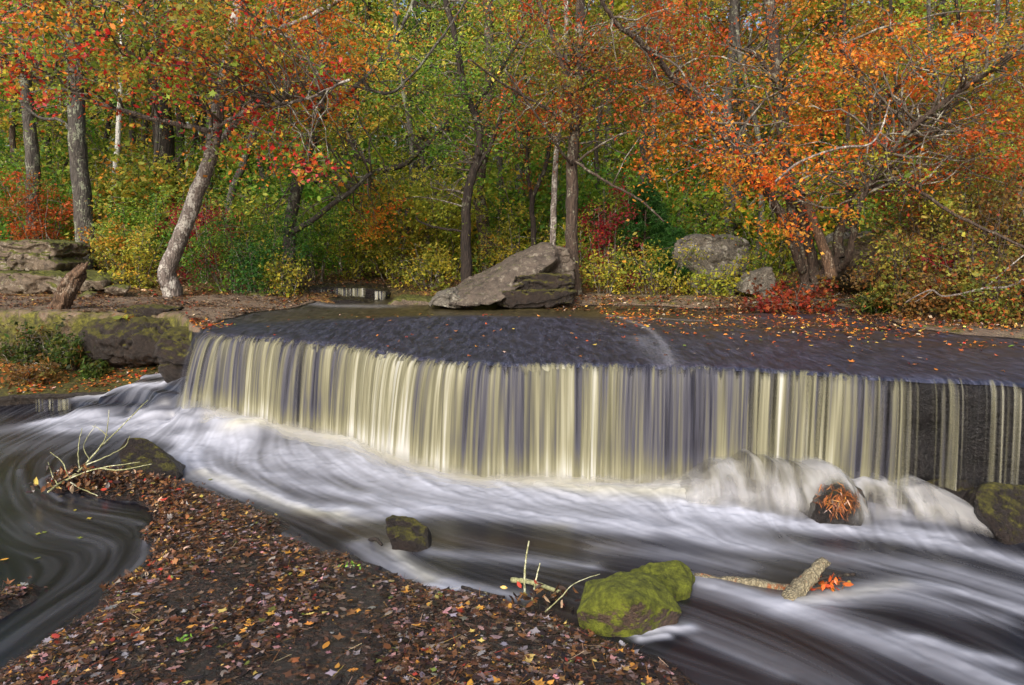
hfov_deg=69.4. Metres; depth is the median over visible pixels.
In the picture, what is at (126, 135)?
forest tree
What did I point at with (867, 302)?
grass tuft
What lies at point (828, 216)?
understory bush
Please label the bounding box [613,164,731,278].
understory bush
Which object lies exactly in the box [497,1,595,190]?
forest tree
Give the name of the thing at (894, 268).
thicket bush
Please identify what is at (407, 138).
forest tree
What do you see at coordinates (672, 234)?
pine sapling
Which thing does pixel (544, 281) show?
boulder
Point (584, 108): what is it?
forest tree
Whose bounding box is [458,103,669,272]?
understory bush
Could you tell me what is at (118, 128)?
birch tree
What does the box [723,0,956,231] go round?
forest tree
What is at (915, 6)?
forest tree
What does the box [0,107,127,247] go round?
understory bush
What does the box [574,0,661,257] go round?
slim tree
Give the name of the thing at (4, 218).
shrub
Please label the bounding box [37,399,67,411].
cascade
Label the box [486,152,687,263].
understory bush
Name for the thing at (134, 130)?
forest tree
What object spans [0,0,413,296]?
maple tree
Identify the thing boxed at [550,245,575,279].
boulder
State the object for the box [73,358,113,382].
bank plant
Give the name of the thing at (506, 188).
understory bush
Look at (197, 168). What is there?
understory bush
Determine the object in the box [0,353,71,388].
bank plant
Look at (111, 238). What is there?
shrub
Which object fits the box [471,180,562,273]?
shrub
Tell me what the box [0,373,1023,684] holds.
river
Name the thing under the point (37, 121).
forest tree
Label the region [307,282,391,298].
boulder
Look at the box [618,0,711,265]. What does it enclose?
slim tree
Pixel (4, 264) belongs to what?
boulder
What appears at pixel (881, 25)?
slender tree
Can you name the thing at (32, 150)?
lichen tree
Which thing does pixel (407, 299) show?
boulder
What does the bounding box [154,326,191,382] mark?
boulder
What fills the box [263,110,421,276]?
understory bush
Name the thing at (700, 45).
slender tree
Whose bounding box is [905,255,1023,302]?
dead branch
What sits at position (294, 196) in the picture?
lichen tree
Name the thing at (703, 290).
shrub
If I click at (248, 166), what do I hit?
slim tree
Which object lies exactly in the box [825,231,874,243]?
boulder
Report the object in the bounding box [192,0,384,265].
forest tree
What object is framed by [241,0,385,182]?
forest tree
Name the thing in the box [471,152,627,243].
understory bush
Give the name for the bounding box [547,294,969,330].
leaf litter
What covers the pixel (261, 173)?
slim tree
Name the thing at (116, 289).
stone
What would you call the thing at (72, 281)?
stump
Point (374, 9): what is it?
forest tree
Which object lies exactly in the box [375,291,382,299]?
cascade
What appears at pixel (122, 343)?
boulder
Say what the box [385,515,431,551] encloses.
boulder
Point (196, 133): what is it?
slim tree
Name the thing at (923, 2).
forest tree
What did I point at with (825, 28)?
slender tree
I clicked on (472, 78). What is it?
forest tree
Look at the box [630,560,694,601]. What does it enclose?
boulder
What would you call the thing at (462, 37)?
slim tree
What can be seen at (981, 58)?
forest tree
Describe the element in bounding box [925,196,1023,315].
thicket bush
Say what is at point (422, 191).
understory bush
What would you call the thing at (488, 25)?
oak tree
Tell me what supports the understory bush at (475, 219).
on the ground
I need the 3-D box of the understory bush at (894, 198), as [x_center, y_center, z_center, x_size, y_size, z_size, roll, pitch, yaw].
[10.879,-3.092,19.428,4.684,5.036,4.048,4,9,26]
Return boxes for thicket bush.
[840,202,945,303]
[854,210,980,316]
[858,168,993,300]
[881,259,983,322]
[891,201,1023,317]
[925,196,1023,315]
[926,181,1023,302]
[934,247,1023,325]
[953,221,1023,322]
[991,218,1023,304]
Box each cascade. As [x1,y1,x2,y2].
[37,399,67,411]
[336,288,363,296]
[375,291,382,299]
[690,449,967,520]
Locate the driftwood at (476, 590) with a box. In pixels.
[461,585,504,597]
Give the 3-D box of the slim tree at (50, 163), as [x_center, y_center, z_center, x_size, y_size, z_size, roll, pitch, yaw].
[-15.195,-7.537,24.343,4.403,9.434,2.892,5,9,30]
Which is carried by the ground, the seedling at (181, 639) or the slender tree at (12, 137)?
the slender tree at (12, 137)
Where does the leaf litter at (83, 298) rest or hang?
on the rock shelf
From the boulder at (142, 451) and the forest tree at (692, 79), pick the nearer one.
the boulder at (142, 451)
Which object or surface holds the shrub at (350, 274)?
on the ground
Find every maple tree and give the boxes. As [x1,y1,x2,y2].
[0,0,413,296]
[469,0,728,295]
[585,0,1023,299]
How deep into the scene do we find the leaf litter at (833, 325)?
10.90 m
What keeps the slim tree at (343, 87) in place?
on the ground
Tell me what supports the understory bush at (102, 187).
on the ground
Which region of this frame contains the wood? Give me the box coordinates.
[0,0,1023,228]
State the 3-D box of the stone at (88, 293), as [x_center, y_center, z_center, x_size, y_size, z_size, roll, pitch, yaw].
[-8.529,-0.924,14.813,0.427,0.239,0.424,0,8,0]
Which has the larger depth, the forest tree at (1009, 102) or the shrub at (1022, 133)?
the forest tree at (1009, 102)
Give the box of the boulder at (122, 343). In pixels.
[78,316,171,368]
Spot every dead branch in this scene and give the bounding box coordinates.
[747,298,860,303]
[774,100,894,182]
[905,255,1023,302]
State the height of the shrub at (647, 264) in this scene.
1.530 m
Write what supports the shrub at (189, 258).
on the ground
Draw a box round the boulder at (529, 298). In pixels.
[496,288,577,308]
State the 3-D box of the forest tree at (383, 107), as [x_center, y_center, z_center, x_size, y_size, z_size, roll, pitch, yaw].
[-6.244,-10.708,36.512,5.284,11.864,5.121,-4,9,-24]
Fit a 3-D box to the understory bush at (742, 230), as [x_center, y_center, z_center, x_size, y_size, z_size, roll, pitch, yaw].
[6.645,-3.758,20.223,6.706,4.636,4.564,3,9,22]
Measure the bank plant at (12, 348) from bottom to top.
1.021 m
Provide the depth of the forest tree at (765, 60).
36.40 m
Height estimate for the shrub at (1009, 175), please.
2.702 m
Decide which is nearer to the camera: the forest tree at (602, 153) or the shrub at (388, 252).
the shrub at (388, 252)
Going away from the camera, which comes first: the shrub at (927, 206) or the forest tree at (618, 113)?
the shrub at (927, 206)
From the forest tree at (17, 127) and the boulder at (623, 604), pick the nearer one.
the boulder at (623, 604)
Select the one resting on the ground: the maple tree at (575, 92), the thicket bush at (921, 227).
the maple tree at (575, 92)
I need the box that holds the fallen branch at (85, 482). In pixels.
[26,400,150,496]
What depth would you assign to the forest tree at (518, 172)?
20.56 m
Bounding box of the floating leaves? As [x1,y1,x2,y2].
[1,479,211,585]
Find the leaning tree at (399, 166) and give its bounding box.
[295,61,513,274]
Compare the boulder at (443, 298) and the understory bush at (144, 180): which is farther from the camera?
the understory bush at (144, 180)
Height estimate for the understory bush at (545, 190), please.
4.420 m
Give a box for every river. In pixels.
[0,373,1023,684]
[203,298,1023,387]
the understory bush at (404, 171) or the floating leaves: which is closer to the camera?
the floating leaves
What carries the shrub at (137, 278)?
on the ground
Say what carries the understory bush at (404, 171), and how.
on the ground
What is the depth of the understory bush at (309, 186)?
20.07 m
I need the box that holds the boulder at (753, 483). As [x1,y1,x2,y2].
[730,478,765,493]
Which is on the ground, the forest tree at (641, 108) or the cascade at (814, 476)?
the forest tree at (641, 108)
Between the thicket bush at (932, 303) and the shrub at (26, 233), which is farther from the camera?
the shrub at (26, 233)
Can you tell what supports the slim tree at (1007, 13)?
on the ground
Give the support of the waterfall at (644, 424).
on the rock shelf
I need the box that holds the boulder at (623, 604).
[577,571,681,636]
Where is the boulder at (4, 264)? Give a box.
[0,257,12,270]
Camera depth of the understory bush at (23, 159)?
28.40 m
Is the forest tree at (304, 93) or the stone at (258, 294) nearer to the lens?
the stone at (258, 294)
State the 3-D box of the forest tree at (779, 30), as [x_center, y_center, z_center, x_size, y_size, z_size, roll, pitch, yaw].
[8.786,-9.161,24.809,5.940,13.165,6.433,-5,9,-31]
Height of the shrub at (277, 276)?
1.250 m
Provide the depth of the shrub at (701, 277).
14.78 m
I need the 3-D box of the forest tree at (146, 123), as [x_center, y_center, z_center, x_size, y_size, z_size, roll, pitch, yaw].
[-14.752,-9.743,29.861,6.145,11.754,5.333,-3,8,-19]
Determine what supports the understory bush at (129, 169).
on the ground
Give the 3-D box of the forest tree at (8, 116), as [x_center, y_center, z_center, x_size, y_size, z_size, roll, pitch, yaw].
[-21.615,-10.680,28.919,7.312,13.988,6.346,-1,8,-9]
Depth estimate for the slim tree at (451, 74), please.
24.82 m
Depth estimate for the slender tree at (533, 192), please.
17.59 m
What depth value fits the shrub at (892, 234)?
13.51 m
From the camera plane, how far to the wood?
47.19 m
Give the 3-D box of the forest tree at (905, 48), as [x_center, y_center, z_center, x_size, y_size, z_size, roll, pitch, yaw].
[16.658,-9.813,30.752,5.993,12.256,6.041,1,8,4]
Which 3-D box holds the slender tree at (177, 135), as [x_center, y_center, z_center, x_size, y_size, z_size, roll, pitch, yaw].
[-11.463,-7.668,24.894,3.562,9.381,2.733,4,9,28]
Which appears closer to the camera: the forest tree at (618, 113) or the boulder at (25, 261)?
the boulder at (25, 261)
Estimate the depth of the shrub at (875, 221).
16.24 m
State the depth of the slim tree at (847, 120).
17.24 m
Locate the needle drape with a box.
[812,482,868,520]
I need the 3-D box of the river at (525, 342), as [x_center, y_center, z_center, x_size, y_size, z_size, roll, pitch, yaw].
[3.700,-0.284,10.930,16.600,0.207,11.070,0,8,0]
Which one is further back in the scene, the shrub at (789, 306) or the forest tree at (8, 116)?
the forest tree at (8, 116)
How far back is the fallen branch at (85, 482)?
7.44 m
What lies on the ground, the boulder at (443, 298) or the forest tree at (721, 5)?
the forest tree at (721, 5)
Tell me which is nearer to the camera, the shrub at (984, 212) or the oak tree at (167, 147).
the shrub at (984, 212)
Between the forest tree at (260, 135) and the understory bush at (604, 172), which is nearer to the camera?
the understory bush at (604, 172)
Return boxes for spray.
[209,412,628,484]
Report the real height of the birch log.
0.327 m
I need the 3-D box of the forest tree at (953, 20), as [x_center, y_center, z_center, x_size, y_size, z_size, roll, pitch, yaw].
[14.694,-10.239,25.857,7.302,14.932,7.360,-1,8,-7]
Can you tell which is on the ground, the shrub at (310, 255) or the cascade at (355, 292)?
the shrub at (310, 255)
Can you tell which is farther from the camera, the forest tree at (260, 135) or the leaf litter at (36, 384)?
the forest tree at (260, 135)
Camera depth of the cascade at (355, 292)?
15.82 m
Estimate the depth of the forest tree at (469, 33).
25.62 m
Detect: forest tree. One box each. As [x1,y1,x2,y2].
[0,0,56,170]
[0,0,150,214]
[0,2,150,176]
[0,3,32,167]
[0,13,112,176]
[0,20,39,189]
[0,23,67,169]
[39,0,207,213]
[84,9,214,187]
[86,23,186,168]
[94,9,200,167]
[119,0,293,248]
[152,0,314,218]
[173,1,280,189]
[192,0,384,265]
[193,1,313,226]
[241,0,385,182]
[265,0,418,243]
[267,2,382,186]
[335,0,500,220]
[340,0,478,186]
[340,4,431,182]
[376,0,532,191]
[406,0,528,180]
[432,0,629,243]
[450,0,633,241]
[466,0,556,217]
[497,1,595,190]
[502,2,630,180]
[511,0,682,228]
[557,0,726,192]
[560,0,694,191]
[582,0,727,253]
[636,1,726,183]
[641,0,850,235]
[692,0,816,208]
[697,0,861,258]
[715,1,815,226]
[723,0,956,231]
[766,0,894,192]
[789,0,905,176]
[803,0,985,200]
[849,0,1023,187]
[852,0,1021,201]
[853,0,987,169]
[909,0,1023,176]
[951,0,1023,176]
[958,3,1023,162]
[965,0,1023,178]
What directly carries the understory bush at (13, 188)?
on the ground
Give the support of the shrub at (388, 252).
on the ground
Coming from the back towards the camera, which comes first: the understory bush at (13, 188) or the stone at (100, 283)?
the understory bush at (13, 188)
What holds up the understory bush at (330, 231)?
on the ground
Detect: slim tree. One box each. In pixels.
[0,2,104,182]
[86,28,148,246]
[101,0,204,252]
[180,0,232,183]
[204,0,304,268]
[219,3,315,233]
[270,2,399,260]
[307,1,418,262]
[335,0,451,274]
[409,2,503,241]
[423,1,484,181]
[443,0,547,255]
[466,7,540,173]
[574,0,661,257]
[596,0,702,248]
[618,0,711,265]
[651,0,744,232]
[687,0,809,269]
[775,0,916,231]
[823,0,1023,226]
[841,0,932,229]
[895,0,1014,210]
[951,0,1022,184]
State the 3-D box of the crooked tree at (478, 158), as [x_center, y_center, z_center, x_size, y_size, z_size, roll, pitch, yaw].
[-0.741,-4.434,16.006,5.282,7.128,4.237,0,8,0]
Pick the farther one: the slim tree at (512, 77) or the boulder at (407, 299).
the slim tree at (512, 77)
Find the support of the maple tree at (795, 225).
on the rock shelf
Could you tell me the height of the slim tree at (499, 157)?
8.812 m
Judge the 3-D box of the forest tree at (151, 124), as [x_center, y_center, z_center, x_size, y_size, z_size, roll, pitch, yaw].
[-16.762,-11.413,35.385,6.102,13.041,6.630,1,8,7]
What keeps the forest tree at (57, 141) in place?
on the ground
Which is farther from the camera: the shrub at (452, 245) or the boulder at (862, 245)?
the shrub at (452, 245)
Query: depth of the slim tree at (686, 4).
23.20 m
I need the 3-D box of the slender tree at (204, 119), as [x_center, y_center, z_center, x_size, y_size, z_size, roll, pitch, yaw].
[-9.706,-6.906,23.477,3.864,8.575,3.836,7,11,43]
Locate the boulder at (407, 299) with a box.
[388,294,433,304]
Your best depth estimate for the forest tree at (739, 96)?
20.27 m
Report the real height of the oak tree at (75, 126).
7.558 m
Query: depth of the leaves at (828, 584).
5.30 m
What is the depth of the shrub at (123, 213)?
18.01 m
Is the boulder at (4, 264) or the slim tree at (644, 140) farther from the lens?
the slim tree at (644, 140)
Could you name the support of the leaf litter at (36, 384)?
on the bank ledge at (30, 396)
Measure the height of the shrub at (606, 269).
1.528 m
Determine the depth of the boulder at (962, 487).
6.77 m
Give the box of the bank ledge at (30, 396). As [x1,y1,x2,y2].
[0,363,158,405]
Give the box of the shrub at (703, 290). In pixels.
[688,274,735,294]
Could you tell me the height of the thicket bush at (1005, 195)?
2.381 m
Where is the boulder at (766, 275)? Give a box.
[734,267,776,296]
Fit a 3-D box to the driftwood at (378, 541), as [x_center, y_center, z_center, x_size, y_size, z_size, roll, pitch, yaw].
[-1.131,1.646,6.119,0.038,0.091,0.251,-5,9,-33]
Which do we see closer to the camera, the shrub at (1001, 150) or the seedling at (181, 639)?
the seedling at (181, 639)
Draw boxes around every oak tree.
[0,0,196,269]
[64,0,227,254]
[386,0,569,270]
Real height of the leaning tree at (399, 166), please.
5.912 m
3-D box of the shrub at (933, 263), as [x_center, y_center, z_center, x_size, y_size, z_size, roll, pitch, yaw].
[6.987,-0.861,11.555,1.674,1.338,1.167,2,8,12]
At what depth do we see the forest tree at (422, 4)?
23.27 m
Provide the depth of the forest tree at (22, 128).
35.99 m
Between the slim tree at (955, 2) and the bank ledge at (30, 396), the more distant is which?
the slim tree at (955, 2)
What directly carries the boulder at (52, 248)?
on the boulder at (25, 261)
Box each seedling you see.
[176,633,191,641]
[338,560,360,569]
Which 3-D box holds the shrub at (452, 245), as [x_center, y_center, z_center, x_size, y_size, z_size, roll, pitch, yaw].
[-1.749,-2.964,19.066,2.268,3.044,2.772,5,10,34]
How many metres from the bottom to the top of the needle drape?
0.288 m
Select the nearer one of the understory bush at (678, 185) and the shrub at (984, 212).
the shrub at (984, 212)
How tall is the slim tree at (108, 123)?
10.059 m
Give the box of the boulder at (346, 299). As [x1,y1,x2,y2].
[329,296,379,303]
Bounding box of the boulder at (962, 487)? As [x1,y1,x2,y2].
[903,479,974,502]
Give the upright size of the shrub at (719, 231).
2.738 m
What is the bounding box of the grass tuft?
[848,283,898,315]
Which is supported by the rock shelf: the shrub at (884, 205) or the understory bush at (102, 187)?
the shrub at (884, 205)
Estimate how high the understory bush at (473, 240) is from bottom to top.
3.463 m
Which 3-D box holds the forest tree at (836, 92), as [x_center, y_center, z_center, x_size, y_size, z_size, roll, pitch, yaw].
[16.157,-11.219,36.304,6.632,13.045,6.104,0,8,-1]
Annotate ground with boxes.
[0,233,878,304]
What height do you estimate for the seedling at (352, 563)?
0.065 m
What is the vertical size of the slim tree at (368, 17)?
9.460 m
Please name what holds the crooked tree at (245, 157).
on the ground
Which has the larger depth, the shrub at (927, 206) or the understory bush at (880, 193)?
the understory bush at (880, 193)
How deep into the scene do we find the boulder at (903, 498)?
6.92 m
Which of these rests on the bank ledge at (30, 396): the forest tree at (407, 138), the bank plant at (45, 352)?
the bank plant at (45, 352)
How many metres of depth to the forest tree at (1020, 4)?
25.75 m
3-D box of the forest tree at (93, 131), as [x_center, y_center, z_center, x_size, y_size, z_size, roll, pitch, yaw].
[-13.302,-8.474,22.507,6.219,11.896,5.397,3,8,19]
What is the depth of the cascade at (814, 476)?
6.82 m
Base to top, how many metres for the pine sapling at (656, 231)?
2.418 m
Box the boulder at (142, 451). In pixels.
[118,438,184,479]
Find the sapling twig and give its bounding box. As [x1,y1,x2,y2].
[501,541,598,612]
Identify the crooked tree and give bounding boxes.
[181,2,327,270]
[360,0,603,281]
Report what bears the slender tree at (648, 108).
on the ground
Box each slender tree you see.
[0,0,91,219]
[128,0,207,246]
[147,6,248,243]
[274,22,401,237]
[356,0,482,265]
[449,57,594,245]
[499,0,623,244]
[586,0,720,262]
[650,1,772,234]
[764,0,903,235]
[797,0,949,229]
[892,0,1023,208]
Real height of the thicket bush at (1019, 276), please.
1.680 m
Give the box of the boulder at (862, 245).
[818,235,895,282]
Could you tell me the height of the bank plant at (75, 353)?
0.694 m
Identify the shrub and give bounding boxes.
[0,169,71,239]
[0,170,93,240]
[64,198,167,273]
[87,181,221,272]
[89,207,163,289]
[152,179,305,292]
[153,190,244,284]
[205,210,316,294]
[241,193,380,281]
[245,246,311,297]
[278,196,418,280]
[334,212,444,283]
[375,236,460,295]
[388,170,495,279]
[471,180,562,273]
[544,193,631,286]
[564,176,647,288]
[575,232,651,294]
[582,236,712,295]
[664,182,736,234]
[664,263,751,297]
[688,274,735,294]
[723,215,797,297]
[735,273,839,315]
[814,192,934,289]
[854,193,960,292]
[855,167,985,289]
[864,163,1001,292]
[892,162,1022,258]
[897,129,1023,245]
[903,244,1008,315]
[921,126,1023,302]
[931,157,1023,246]
[951,169,1023,303]
[960,103,1023,260]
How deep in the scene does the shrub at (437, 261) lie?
16.26 m
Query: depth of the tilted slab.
13.85 m
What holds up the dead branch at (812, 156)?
attached to the maple tree at (795, 225)
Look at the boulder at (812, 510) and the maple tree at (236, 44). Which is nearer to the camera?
the boulder at (812, 510)
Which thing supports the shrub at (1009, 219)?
on the rock shelf
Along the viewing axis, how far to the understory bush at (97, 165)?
23.29 m
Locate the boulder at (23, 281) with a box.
[0,269,141,293]
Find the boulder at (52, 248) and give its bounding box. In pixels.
[0,239,91,259]
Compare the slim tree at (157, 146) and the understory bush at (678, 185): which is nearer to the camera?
the slim tree at (157, 146)
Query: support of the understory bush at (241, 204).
on the ground
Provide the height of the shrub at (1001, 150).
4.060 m
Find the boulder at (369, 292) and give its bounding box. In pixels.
[362,288,387,298]
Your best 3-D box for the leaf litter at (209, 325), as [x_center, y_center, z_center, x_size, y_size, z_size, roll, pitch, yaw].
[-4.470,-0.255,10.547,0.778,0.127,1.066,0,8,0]
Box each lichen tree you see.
[0,0,123,239]
[191,0,478,289]
[649,0,799,234]
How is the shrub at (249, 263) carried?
on the ground
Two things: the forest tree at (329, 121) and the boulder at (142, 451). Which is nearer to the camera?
the boulder at (142, 451)
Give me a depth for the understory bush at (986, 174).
19.42 m
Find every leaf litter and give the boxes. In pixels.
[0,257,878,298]
[0,292,311,323]
[0,361,159,393]
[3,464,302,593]
[190,317,235,331]
[268,312,774,355]
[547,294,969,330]
[593,294,1023,371]
[720,292,1023,330]
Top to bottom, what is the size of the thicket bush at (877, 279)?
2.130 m
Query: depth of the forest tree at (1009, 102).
36.15 m
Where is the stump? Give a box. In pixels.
[47,261,88,308]
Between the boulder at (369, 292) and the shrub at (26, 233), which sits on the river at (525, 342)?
the boulder at (369, 292)
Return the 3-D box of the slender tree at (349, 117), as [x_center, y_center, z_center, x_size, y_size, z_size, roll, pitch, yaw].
[-5.675,-6.457,24.472,5.062,7.943,3.961,-4,9,-24]
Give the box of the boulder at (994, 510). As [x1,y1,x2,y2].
[961,482,1023,544]
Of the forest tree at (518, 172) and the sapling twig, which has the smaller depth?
the sapling twig
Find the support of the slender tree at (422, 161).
on the ground
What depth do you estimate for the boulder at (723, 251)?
15.44 m
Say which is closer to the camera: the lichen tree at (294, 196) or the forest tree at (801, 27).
the lichen tree at (294, 196)
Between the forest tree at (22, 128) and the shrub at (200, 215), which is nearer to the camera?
the shrub at (200, 215)
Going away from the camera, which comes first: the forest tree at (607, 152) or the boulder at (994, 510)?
the boulder at (994, 510)
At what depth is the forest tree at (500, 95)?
31.60 m
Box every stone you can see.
[78,290,98,296]
[87,277,109,289]
[104,284,129,295]
[244,292,266,296]
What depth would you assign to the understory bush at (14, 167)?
19.40 m
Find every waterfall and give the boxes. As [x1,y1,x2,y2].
[181,332,1020,508]
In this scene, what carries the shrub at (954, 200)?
on the rock shelf
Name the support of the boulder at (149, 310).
on the boulder at (122, 343)
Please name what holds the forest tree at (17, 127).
on the ground
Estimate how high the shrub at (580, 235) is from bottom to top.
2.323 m
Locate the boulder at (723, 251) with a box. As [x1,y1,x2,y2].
[655,233,750,277]
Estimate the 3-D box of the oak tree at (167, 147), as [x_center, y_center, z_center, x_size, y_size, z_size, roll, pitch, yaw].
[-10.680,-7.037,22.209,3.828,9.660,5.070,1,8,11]
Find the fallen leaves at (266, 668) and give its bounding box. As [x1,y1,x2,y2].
[0,470,698,684]
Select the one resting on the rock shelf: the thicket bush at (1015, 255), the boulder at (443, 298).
the thicket bush at (1015, 255)
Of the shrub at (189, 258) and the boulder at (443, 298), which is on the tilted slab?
the boulder at (443, 298)
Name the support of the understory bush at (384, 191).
on the ground
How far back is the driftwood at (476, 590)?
5.19 m
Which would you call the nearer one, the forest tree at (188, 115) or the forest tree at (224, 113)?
the forest tree at (188, 115)
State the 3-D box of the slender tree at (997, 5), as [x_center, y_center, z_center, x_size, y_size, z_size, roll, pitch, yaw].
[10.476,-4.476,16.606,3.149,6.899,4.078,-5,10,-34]
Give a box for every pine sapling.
[607,180,674,285]
[644,226,694,287]
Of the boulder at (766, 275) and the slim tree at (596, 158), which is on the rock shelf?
the boulder at (766, 275)
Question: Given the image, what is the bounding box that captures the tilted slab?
[448,242,560,306]
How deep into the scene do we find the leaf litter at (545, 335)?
9.95 m
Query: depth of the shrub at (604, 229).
16.08 m
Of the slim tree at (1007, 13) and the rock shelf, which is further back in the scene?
the slim tree at (1007, 13)
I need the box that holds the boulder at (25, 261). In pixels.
[7,252,89,271]
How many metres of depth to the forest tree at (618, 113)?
30.82 m
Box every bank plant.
[0,316,52,367]
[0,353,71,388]
[2,315,86,367]
[44,330,96,371]
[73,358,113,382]
[111,310,136,320]
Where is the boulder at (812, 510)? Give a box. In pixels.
[795,483,867,525]
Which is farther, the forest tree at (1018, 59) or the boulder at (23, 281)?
the forest tree at (1018, 59)
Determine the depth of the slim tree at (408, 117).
19.80 m
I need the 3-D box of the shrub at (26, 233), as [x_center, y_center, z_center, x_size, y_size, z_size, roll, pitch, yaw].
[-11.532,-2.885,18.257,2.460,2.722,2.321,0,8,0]
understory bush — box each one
[0,99,193,258]
[0,106,131,245]
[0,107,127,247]
[0,137,140,240]
[0,142,69,192]
[1,168,42,238]
[62,140,185,248]
[90,141,262,262]
[147,143,308,272]
[151,177,253,254]
[153,114,321,265]
[199,105,379,273]
[237,136,432,264]
[254,157,372,260]
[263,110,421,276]
[278,108,501,279]
[352,149,537,264]
[416,160,590,276]
[427,165,527,242]
[434,138,616,255]
[441,169,526,264]
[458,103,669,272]
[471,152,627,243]
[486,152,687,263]
[523,126,683,270]
[580,138,721,262]
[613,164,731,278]
[635,116,817,249]
[636,112,892,274]
[653,160,720,232]
[714,116,868,266]
[787,197,869,258]
[814,171,949,235]
[830,151,958,229]
[837,128,1013,233]
[882,131,1023,226]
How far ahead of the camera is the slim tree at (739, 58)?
19.28 m
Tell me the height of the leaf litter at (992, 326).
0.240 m
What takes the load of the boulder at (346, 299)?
on the rock shelf
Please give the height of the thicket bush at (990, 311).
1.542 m
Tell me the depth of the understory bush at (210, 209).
22.19 m
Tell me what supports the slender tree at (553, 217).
on the ground
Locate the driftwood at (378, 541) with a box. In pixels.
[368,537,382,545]
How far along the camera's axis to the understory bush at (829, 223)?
24.44 m
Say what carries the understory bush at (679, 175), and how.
on the ground
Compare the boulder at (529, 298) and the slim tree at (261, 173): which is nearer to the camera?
the boulder at (529, 298)
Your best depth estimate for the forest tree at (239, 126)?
25.62 m
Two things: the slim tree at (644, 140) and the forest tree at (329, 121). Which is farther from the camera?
the forest tree at (329, 121)
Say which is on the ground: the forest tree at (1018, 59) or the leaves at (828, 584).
the forest tree at (1018, 59)
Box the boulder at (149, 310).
[116,304,183,316]
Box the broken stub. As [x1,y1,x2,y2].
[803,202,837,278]
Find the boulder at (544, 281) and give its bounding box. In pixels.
[512,273,574,289]
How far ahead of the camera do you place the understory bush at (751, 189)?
22.50 m
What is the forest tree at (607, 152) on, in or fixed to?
on the ground
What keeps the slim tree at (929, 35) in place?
on the ground
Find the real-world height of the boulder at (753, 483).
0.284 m
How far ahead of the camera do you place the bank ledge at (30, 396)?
11.22 m
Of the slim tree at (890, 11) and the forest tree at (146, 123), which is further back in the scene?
the forest tree at (146, 123)
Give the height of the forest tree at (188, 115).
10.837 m
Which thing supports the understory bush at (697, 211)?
on the ground
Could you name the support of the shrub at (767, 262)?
on the rock shelf
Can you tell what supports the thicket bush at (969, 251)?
on the rock shelf
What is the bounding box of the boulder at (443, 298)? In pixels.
[428,287,461,307]
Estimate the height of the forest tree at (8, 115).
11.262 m
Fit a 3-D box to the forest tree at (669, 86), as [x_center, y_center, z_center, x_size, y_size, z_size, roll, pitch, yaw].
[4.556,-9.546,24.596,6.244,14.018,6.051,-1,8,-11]
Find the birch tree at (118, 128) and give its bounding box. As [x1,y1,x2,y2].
[86,4,172,214]
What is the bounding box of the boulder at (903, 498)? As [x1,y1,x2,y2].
[869,491,907,504]
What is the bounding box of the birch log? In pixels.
[694,557,830,600]
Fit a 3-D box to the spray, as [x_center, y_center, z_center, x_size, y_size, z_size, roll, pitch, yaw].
[-0.198,1.215,7.924,8.734,0.472,0.910,3,9,22]
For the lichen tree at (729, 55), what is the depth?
19.67 m
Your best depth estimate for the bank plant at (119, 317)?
11.83 m
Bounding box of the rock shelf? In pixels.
[0,290,1023,488]

